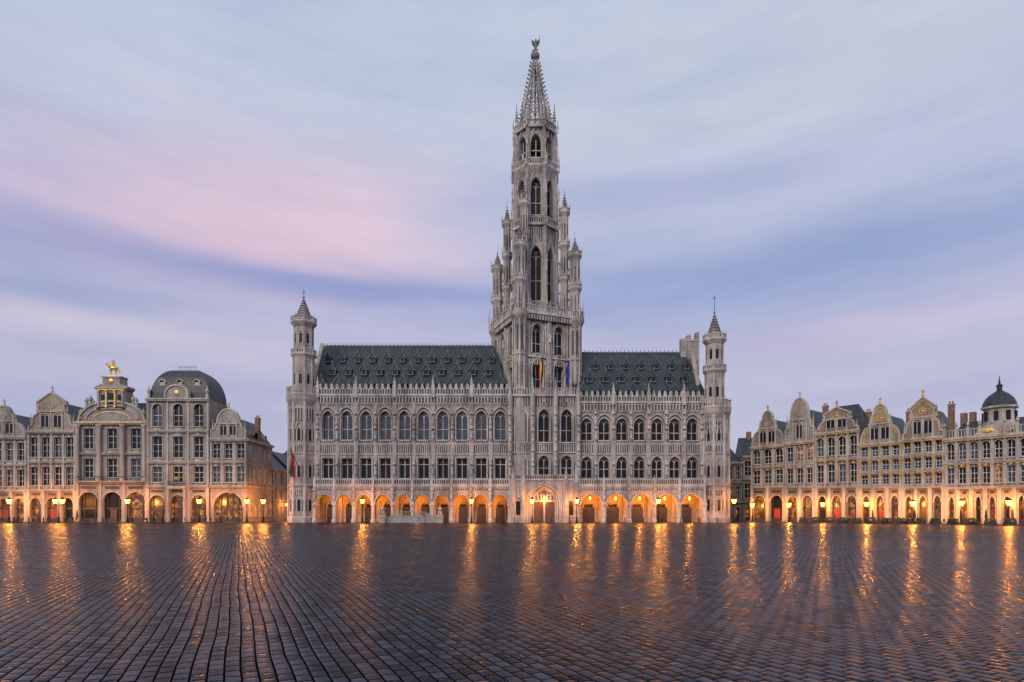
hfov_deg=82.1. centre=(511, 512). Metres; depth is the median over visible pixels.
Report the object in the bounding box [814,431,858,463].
gilded ornaments
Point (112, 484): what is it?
frieze shadow
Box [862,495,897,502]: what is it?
ground arches
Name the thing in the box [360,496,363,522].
street lamp
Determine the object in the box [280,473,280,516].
window frames
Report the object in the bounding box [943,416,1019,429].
roof urns
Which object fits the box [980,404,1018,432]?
roof lantern
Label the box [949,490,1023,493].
shop signs
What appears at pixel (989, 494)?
ground floor
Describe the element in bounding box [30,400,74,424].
gable finials
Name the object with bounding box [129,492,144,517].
shop windows
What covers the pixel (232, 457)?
window surrounds
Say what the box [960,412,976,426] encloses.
roof chimneys
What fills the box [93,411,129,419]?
attic trim
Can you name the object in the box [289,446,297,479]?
city flag
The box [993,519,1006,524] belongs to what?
cafe table
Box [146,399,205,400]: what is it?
cornice brackets
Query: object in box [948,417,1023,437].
roof
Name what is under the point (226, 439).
cornice
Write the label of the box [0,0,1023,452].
sky
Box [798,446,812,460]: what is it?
window panes
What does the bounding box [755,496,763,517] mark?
shop windows
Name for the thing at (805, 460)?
window surrounds
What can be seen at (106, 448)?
window surrounds
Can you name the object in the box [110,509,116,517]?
doors
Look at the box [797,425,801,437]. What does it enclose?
gable windows
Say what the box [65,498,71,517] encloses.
shop windows
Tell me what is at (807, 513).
doors
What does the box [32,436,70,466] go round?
window pediments
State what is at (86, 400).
attic statues
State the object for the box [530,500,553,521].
door frame
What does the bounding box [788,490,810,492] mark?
shop signs
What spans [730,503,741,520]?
ground floor
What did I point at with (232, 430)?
gable windows
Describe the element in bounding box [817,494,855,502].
ground arches
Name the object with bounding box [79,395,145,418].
attic urns
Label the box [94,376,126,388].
attic tower trim
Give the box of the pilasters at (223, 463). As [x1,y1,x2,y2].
[209,441,246,484]
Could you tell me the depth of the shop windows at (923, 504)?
98.80 m
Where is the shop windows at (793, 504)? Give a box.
[789,496,810,517]
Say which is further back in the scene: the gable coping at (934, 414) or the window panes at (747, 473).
the window panes at (747, 473)
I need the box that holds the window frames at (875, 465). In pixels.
[862,446,898,484]
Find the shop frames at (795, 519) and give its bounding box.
[789,497,811,521]
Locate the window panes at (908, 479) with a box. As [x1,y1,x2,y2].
[905,475,909,483]
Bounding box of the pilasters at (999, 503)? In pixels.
[944,437,1019,523]
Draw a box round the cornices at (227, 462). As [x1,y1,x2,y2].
[209,461,246,486]
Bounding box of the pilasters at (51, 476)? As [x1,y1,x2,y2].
[26,434,75,521]
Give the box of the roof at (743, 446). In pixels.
[735,438,751,457]
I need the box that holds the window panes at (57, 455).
[56,438,72,484]
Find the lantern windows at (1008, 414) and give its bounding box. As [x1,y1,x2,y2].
[982,409,1017,422]
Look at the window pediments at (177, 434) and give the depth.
111.53 m
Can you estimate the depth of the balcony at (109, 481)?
111.10 m
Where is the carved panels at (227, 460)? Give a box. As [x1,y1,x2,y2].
[213,460,242,484]
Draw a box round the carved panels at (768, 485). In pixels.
[754,464,781,485]
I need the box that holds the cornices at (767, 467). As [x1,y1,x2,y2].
[750,465,784,487]
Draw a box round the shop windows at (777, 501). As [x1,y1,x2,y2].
[772,496,780,517]
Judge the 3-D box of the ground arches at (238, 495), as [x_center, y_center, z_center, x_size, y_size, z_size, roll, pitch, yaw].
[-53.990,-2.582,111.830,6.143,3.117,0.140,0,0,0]
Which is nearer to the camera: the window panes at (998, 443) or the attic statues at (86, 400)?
the window panes at (998, 443)
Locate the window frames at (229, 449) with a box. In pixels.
[213,444,243,481]
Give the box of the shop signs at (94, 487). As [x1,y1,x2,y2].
[81,486,118,488]
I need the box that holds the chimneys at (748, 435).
[746,432,750,439]
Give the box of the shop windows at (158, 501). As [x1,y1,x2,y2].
[152,495,205,517]
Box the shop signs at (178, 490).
[151,490,204,491]
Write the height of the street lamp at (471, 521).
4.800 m
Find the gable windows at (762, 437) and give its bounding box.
[760,431,773,442]
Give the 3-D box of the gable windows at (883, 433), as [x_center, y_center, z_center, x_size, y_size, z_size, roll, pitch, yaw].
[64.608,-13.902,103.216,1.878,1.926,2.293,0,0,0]
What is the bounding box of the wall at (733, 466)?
[730,464,741,500]
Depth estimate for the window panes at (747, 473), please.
138.21 m
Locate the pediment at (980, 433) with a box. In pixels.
[973,424,1002,435]
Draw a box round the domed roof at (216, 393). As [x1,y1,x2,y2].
[150,370,226,405]
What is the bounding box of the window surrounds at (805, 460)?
[787,445,812,482]
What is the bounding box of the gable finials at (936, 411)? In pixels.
[904,404,942,432]
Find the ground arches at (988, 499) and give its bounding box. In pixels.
[948,495,1023,503]
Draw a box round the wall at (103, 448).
[79,425,141,479]
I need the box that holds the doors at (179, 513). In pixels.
[176,509,182,517]
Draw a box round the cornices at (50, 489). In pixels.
[25,461,75,490]
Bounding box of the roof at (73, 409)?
[68,404,82,420]
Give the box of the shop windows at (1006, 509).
[978,496,1022,518]
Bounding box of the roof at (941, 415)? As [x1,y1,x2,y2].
[937,410,950,437]
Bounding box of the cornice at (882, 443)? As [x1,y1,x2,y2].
[857,441,901,447]
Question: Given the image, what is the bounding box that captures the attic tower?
[95,376,134,408]
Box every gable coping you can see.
[0,405,26,435]
[28,391,74,429]
[210,408,246,437]
[751,411,784,446]
[785,397,815,442]
[815,407,859,432]
[860,404,901,443]
[902,396,942,438]
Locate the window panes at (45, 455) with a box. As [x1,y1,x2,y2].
[32,438,72,484]
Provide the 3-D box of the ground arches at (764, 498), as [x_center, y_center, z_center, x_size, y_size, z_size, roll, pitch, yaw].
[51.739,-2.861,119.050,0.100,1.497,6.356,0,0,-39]
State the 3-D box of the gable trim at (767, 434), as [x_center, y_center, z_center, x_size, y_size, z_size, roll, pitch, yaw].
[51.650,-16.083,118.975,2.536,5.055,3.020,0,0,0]
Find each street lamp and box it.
[6,497,11,522]
[52,497,64,522]
[124,497,129,522]
[196,497,201,522]
[244,497,249,522]
[261,497,264,522]
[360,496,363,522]
[469,496,473,522]
[530,497,534,522]
[575,497,578,522]
[657,497,660,522]
[731,497,736,522]
[750,501,754,520]
[787,501,791,521]
[820,500,825,521]
[910,499,915,522]
[958,498,964,523]
[1005,497,1012,518]
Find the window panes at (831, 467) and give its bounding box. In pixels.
[818,435,856,482]
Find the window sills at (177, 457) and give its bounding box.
[151,426,204,482]
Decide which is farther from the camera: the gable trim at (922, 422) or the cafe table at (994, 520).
the gable trim at (922, 422)
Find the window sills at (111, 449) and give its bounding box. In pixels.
[82,449,141,477]
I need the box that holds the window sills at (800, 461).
[785,460,813,484]
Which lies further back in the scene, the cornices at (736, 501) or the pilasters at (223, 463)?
the cornices at (736, 501)
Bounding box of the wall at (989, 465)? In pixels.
[948,437,1023,486]
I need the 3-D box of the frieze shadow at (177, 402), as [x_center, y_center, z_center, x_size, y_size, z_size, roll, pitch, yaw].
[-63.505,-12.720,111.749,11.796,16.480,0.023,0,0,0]
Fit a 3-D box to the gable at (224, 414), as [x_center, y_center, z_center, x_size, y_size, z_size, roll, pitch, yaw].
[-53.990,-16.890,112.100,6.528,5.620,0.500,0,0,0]
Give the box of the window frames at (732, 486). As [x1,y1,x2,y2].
[730,467,739,498]
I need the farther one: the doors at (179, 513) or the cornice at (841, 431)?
the doors at (179, 513)
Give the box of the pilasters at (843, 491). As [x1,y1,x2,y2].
[814,432,859,519]
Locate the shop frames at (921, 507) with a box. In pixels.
[906,497,940,522]
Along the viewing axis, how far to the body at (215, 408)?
113.05 m
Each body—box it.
[209,400,227,520]
[247,441,271,521]
[739,457,742,520]
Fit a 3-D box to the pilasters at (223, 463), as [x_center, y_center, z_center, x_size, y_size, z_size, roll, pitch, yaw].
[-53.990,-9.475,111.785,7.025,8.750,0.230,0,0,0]
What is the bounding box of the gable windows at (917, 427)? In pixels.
[914,421,931,433]
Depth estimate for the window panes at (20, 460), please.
112.40 m
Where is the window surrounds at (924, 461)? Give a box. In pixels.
[905,440,937,483]
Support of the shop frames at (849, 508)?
on the cobblestone ground
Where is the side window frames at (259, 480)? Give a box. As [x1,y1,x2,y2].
[249,445,271,516]
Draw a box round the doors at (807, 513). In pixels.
[805,509,810,517]
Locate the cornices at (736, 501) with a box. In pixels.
[730,482,742,502]
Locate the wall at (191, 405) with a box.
[149,401,206,484]
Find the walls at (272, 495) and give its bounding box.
[272,469,272,520]
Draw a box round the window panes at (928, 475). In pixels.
[926,474,931,483]
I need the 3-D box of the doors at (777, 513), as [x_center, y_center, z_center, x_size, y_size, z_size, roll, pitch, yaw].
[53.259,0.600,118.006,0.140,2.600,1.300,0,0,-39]
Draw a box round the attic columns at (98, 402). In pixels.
[97,389,123,406]
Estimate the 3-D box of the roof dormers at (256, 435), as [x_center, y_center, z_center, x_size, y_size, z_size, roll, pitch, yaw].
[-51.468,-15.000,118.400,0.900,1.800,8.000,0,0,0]
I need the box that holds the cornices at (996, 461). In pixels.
[944,459,1023,488]
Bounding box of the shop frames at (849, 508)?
[819,497,855,521]
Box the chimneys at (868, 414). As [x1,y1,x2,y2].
[865,409,871,420]
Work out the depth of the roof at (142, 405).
115.38 m
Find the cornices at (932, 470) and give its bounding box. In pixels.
[901,453,944,488]
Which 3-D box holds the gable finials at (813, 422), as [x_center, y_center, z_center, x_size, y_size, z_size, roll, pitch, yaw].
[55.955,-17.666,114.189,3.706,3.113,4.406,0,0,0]
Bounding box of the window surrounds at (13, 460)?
[1,442,16,485]
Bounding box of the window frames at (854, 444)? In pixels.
[818,436,856,482]
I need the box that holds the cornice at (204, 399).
[144,398,209,401]
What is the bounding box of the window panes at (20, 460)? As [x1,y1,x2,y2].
[0,443,23,485]
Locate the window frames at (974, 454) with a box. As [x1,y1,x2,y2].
[948,439,1023,483]
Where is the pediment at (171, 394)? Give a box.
[166,386,185,397]
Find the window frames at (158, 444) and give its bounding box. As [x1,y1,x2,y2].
[153,404,202,481]
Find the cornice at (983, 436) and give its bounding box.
[943,432,1023,441]
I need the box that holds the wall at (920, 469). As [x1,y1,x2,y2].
[904,440,940,485]
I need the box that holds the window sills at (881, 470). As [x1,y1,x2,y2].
[862,455,897,485]
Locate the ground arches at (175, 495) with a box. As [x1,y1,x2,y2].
[149,494,205,501]
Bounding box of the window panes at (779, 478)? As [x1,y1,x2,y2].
[754,450,782,482]
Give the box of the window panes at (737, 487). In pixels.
[730,467,738,497]
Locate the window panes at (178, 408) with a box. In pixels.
[154,404,203,481]
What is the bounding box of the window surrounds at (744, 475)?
[744,460,750,497]
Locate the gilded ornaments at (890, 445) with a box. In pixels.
[859,407,900,485]
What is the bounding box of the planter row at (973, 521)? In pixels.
[799,517,1016,524]
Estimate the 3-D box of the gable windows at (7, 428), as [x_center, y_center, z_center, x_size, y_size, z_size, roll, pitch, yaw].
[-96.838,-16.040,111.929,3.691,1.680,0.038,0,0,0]
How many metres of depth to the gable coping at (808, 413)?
113.03 m
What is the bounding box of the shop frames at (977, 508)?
[950,497,1023,523]
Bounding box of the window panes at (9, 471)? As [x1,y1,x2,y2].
[8,443,12,485]
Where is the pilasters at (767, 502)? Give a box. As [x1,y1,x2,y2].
[750,447,784,520]
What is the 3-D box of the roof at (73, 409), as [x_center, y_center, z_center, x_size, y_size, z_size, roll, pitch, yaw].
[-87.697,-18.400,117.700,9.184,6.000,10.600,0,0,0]
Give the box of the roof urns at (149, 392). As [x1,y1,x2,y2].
[147,386,208,397]
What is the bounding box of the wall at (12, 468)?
[0,439,23,488]
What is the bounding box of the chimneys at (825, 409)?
[822,403,828,417]
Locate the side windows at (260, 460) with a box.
[251,447,270,483]
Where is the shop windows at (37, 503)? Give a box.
[33,498,55,517]
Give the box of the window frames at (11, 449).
[0,443,23,485]
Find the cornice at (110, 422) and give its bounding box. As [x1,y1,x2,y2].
[74,421,146,424]
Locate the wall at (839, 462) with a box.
[817,432,856,486]
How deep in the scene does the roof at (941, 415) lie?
101.99 m
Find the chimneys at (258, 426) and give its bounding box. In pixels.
[255,415,260,441]
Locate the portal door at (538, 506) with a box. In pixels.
[534,502,558,521]
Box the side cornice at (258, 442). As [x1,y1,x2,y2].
[246,438,273,488]
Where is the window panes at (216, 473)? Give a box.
[214,466,243,481]
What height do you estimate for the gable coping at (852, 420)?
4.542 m
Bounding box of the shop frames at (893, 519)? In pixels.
[864,497,897,522]
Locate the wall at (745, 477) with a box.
[743,458,750,500]
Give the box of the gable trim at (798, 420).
[791,410,806,441]
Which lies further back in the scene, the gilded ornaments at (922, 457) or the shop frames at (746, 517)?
the shop frames at (746, 517)
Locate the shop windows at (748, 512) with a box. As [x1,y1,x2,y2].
[745,506,749,516]
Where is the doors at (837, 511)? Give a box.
[835,509,839,517]
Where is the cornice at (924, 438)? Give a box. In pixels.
[900,435,944,442]
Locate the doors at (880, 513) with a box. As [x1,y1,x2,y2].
[877,509,882,518]
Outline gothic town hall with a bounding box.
[286,35,731,522]
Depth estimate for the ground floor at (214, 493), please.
111.90 m
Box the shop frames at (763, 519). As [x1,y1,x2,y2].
[754,497,781,520]
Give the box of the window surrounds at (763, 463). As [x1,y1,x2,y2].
[753,448,782,483]
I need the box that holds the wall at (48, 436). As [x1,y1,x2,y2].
[30,435,72,488]
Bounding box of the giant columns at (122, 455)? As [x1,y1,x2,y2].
[74,424,146,480]
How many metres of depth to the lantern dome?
91.93 m
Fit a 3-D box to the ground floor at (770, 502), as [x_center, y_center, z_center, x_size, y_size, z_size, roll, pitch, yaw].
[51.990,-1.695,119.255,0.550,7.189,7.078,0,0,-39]
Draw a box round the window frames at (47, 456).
[31,438,71,484]
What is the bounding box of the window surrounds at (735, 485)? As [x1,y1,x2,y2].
[730,466,740,497]
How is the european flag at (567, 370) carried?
on the gothic town hall
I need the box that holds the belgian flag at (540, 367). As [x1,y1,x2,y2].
[534,355,542,390]
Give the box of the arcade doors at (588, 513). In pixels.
[327,507,690,521]
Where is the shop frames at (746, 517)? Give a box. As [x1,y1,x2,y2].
[745,507,749,520]
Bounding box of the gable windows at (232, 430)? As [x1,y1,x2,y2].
[220,426,235,434]
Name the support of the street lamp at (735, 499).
on the cobblestone ground
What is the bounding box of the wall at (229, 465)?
[212,443,246,484]
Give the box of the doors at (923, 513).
[920,509,924,518]
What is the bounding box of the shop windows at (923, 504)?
[908,496,939,518]
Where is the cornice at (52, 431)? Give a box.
[25,430,74,433]
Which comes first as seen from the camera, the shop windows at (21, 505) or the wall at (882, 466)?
the wall at (882, 466)
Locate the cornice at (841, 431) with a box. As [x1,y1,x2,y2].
[813,429,860,435]
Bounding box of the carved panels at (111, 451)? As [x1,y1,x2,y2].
[85,450,138,479]
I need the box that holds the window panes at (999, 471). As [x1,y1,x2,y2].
[996,466,1001,481]
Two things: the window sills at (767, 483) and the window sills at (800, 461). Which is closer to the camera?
the window sills at (800, 461)
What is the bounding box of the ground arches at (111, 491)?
[79,491,144,499]
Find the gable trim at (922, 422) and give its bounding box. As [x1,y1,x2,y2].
[911,415,933,437]
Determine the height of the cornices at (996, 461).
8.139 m
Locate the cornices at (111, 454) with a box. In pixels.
[75,453,146,482]
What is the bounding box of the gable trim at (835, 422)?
[825,416,847,431]
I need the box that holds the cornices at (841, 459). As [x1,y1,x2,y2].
[814,457,858,488]
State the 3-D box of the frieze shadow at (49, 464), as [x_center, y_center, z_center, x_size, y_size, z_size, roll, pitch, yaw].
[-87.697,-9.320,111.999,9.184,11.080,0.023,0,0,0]
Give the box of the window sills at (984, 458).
[945,456,1023,484]
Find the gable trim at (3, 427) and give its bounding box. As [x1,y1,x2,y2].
[0,414,14,435]
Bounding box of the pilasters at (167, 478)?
[146,401,209,521]
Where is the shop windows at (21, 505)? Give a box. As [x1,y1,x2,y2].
[1,499,23,517]
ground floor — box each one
[0,491,23,521]
[30,491,72,521]
[79,483,144,521]
[149,487,205,521]
[210,487,246,521]
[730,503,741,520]
[743,503,749,520]
[753,487,781,520]
[787,487,811,519]
[818,487,855,519]
[862,488,897,521]
[905,488,940,522]
[948,488,1023,523]
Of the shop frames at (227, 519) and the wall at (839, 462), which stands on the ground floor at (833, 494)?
the wall at (839, 462)
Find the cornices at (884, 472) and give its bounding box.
[858,456,901,488]
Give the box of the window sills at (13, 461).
[0,461,24,486]
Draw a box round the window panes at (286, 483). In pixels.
[275,473,286,498]
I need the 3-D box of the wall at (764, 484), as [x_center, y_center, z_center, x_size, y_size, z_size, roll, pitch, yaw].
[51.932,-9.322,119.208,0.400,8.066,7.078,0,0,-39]
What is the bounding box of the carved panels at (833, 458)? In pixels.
[818,456,855,485]
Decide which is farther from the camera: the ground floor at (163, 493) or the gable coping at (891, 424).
the ground floor at (163, 493)
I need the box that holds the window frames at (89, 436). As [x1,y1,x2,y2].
[85,429,140,475]
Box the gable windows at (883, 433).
[871,427,888,438]
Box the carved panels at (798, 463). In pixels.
[787,462,811,485]
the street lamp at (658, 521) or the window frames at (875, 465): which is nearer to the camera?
the window frames at (875, 465)
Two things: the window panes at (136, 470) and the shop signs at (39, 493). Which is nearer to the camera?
the shop signs at (39, 493)
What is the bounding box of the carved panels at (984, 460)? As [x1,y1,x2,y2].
[948,458,1023,486]
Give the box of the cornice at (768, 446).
[749,444,784,449]
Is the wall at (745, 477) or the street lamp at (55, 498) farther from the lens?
the wall at (745, 477)
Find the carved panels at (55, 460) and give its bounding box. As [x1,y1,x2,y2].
[31,459,72,488]
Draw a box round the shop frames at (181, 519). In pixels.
[151,497,205,521]
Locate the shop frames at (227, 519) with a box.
[215,493,242,521]
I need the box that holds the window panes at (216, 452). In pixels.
[214,444,243,457]
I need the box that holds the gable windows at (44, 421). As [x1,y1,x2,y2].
[41,416,60,426]
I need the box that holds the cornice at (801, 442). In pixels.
[783,440,814,445]
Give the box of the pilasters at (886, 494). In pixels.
[858,444,901,521]
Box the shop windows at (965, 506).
[951,497,993,518]
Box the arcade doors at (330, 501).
[326,501,692,521]
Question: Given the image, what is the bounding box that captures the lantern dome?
[982,376,1017,407]
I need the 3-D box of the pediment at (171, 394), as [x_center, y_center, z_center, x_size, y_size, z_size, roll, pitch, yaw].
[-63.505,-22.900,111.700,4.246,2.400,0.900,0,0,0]
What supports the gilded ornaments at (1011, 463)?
attached to the wall at (989, 465)
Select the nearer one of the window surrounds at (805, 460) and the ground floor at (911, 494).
the ground floor at (911, 494)
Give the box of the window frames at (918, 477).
[904,443,941,484]
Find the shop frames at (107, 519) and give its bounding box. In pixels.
[81,494,144,521]
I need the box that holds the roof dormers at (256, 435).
[247,431,266,440]
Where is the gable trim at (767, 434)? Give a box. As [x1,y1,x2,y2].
[758,420,775,445]
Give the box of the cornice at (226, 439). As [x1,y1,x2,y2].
[208,438,247,441]
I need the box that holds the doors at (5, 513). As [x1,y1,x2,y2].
[3,509,7,517]
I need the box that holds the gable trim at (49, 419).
[38,403,63,429]
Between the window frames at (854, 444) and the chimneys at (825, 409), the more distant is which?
the chimneys at (825, 409)
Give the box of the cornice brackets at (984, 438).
[946,434,1021,441]
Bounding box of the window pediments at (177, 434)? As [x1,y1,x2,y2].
[151,433,203,466]
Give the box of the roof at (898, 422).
[891,416,905,436]
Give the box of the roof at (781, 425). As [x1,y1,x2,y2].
[777,420,786,436]
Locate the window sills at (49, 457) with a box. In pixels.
[28,457,73,485]
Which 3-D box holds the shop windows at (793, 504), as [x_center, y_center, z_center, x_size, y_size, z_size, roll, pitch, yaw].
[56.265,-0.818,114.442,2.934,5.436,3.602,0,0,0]
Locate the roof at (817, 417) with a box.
[810,410,821,429]
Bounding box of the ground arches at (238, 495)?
[212,491,244,506]
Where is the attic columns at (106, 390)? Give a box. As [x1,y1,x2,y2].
[97,389,124,406]
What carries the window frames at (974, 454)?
attached to the wall at (989, 465)
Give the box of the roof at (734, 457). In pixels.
[730,448,740,461]
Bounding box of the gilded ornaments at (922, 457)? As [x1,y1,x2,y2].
[901,399,943,485]
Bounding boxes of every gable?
[0,407,22,435]
[29,393,72,429]
[212,410,243,437]
[753,412,781,445]
[786,399,812,442]
[817,408,856,432]
[862,405,898,443]
[904,398,941,438]
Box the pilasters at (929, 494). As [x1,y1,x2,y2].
[901,441,944,522]
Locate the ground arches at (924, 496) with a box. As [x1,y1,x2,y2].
[905,495,940,502]
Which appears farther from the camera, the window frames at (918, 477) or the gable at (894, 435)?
the gable at (894, 435)
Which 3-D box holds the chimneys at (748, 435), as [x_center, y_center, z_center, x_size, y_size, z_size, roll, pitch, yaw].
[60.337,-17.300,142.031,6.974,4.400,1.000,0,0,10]
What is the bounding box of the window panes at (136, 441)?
[85,429,140,475]
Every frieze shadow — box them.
[30,434,72,492]
[79,484,144,484]
[149,402,206,488]
[210,442,246,488]
[817,433,856,489]
[862,446,898,489]
[904,440,941,489]
[958,437,1023,490]
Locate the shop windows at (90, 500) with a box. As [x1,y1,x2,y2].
[82,492,120,517]
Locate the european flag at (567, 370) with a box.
[561,359,569,387]
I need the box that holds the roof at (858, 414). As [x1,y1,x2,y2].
[839,404,868,430]
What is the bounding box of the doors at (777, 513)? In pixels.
[774,509,780,517]
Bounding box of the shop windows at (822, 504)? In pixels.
[819,496,824,517]
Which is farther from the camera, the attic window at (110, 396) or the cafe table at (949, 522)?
the attic window at (110, 396)
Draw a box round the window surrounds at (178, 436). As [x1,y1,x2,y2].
[151,403,204,481]
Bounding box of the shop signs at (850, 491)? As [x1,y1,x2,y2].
[819,490,854,492]
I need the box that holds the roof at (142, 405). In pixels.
[138,403,146,415]
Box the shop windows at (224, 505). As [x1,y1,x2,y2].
[216,493,242,517]
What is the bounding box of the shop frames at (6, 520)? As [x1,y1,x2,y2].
[1,500,23,521]
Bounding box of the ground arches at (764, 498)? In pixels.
[753,494,781,501]
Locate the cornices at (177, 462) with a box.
[145,430,208,486]
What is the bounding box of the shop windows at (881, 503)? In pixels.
[866,496,896,518]
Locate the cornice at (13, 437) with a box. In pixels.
[0,436,26,438]
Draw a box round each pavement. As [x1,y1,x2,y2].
[0,522,248,522]
[738,521,1022,524]
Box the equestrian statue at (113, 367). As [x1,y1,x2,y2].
[105,360,120,375]
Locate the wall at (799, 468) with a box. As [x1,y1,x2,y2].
[787,444,812,485]
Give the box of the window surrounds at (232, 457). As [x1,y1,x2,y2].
[212,443,243,481]
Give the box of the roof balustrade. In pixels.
[943,423,1023,437]
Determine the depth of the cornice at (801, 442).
113.61 m
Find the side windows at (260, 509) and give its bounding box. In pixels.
[251,504,270,515]
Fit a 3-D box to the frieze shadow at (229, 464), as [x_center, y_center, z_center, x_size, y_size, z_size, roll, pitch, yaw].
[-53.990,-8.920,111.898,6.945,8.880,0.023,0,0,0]
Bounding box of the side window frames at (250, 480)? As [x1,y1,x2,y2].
[250,447,265,515]
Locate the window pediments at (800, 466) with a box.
[787,444,813,467]
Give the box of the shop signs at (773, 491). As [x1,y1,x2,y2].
[754,490,780,492]
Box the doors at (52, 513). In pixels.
[50,509,55,517]
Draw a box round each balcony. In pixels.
[75,476,143,480]
[75,481,144,481]
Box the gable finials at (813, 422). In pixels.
[786,412,814,428]
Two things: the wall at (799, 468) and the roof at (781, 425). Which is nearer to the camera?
the wall at (799, 468)
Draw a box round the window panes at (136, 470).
[133,459,140,475]
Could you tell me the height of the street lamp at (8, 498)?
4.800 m
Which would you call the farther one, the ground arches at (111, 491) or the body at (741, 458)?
the body at (741, 458)
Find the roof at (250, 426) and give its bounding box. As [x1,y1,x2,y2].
[241,420,270,444]
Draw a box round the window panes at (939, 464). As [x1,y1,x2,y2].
[905,440,941,483]
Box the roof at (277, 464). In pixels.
[272,455,286,470]
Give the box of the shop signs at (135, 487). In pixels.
[128,486,142,488]
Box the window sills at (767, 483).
[751,463,782,484]
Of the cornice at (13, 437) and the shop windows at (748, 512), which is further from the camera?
the shop windows at (748, 512)
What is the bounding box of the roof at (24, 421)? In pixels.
[16,415,30,429]
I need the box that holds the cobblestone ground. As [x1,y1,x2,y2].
[0,521,1023,681]
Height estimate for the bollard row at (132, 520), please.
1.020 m
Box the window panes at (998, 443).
[948,439,1023,482]
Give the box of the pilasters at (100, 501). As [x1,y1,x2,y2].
[75,427,146,521]
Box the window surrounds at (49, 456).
[29,437,72,484]
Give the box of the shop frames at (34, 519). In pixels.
[32,499,72,521]
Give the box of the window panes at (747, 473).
[745,461,750,497]
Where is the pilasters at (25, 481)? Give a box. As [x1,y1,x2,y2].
[2,439,26,521]
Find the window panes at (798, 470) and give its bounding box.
[788,448,812,482]
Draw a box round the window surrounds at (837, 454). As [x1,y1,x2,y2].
[817,434,856,482]
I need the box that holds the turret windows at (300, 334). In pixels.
[290,333,726,510]
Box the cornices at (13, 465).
[0,464,26,490]
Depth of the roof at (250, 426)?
118.67 m
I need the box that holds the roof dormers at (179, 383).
[158,379,200,384]
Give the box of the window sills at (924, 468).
[904,451,943,485]
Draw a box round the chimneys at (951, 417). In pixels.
[948,401,954,434]
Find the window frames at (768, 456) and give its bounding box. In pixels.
[754,450,782,483]
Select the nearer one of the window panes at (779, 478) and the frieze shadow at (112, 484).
the frieze shadow at (112, 484)
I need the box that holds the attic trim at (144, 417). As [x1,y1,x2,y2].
[76,400,146,420]
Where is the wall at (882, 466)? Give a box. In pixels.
[862,445,897,485]
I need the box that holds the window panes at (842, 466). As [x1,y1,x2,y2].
[818,439,845,481]
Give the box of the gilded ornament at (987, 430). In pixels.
[981,428,993,432]
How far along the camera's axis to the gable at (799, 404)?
114.07 m
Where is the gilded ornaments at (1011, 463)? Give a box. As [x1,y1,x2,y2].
[944,435,1023,466]
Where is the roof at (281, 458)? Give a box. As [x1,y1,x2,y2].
[272,451,286,467]
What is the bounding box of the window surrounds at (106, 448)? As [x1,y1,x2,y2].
[82,428,141,475]
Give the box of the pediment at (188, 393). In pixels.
[164,384,190,397]
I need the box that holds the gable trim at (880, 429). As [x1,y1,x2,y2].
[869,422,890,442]
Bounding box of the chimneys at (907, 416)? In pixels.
[906,408,908,422]
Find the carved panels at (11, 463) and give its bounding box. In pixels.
[0,462,23,488]
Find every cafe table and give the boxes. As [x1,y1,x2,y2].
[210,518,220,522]
[943,519,955,524]
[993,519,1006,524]
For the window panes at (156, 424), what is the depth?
112.15 m
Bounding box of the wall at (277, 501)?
[273,469,286,520]
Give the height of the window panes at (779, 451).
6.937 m
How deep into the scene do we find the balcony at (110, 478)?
111.12 m
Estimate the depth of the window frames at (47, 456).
112.33 m
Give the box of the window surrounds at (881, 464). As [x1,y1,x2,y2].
[862,445,897,484]
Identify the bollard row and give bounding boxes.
[13,517,236,522]
[311,517,717,522]
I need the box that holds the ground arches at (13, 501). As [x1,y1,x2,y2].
[0,497,23,503]
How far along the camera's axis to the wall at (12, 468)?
112.00 m
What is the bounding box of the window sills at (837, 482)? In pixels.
[815,454,857,483]
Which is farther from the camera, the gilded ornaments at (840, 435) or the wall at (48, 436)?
the wall at (48, 436)
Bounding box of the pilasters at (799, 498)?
[784,443,814,521]
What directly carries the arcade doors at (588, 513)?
in the gothic town hall
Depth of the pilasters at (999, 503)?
92.18 m
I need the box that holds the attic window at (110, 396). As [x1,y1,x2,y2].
[101,393,120,404]
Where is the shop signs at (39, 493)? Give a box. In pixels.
[31,493,71,494]
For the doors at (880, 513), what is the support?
attached to the shop frames at (893, 519)
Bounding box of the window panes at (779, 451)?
[754,449,782,483]
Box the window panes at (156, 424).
[154,404,161,481]
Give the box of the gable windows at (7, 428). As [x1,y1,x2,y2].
[0,424,12,432]
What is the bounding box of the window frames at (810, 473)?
[787,446,812,483]
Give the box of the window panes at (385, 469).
[324,180,695,477]
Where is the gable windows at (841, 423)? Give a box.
[827,419,845,427]
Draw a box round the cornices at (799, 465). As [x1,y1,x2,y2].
[784,463,814,487]
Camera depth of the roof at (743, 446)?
141.03 m
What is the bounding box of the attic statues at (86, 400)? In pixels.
[84,397,138,407]
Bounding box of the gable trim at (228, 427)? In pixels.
[218,416,237,437]
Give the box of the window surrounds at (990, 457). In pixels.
[948,437,1023,483]
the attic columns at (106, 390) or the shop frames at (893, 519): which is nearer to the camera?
the shop frames at (893, 519)
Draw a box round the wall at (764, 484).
[753,447,782,485]
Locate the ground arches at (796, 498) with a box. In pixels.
[787,495,811,501]
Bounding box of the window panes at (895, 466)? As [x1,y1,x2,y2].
[863,448,898,483]
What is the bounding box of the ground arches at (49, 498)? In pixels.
[30,497,72,503]
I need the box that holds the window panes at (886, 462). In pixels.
[863,446,898,483]
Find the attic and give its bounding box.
[80,404,142,420]
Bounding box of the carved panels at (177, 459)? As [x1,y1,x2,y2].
[154,428,201,484]
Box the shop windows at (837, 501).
[835,496,854,517]
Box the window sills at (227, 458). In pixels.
[211,458,244,482]
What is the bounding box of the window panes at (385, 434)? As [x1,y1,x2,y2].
[324,412,504,439]

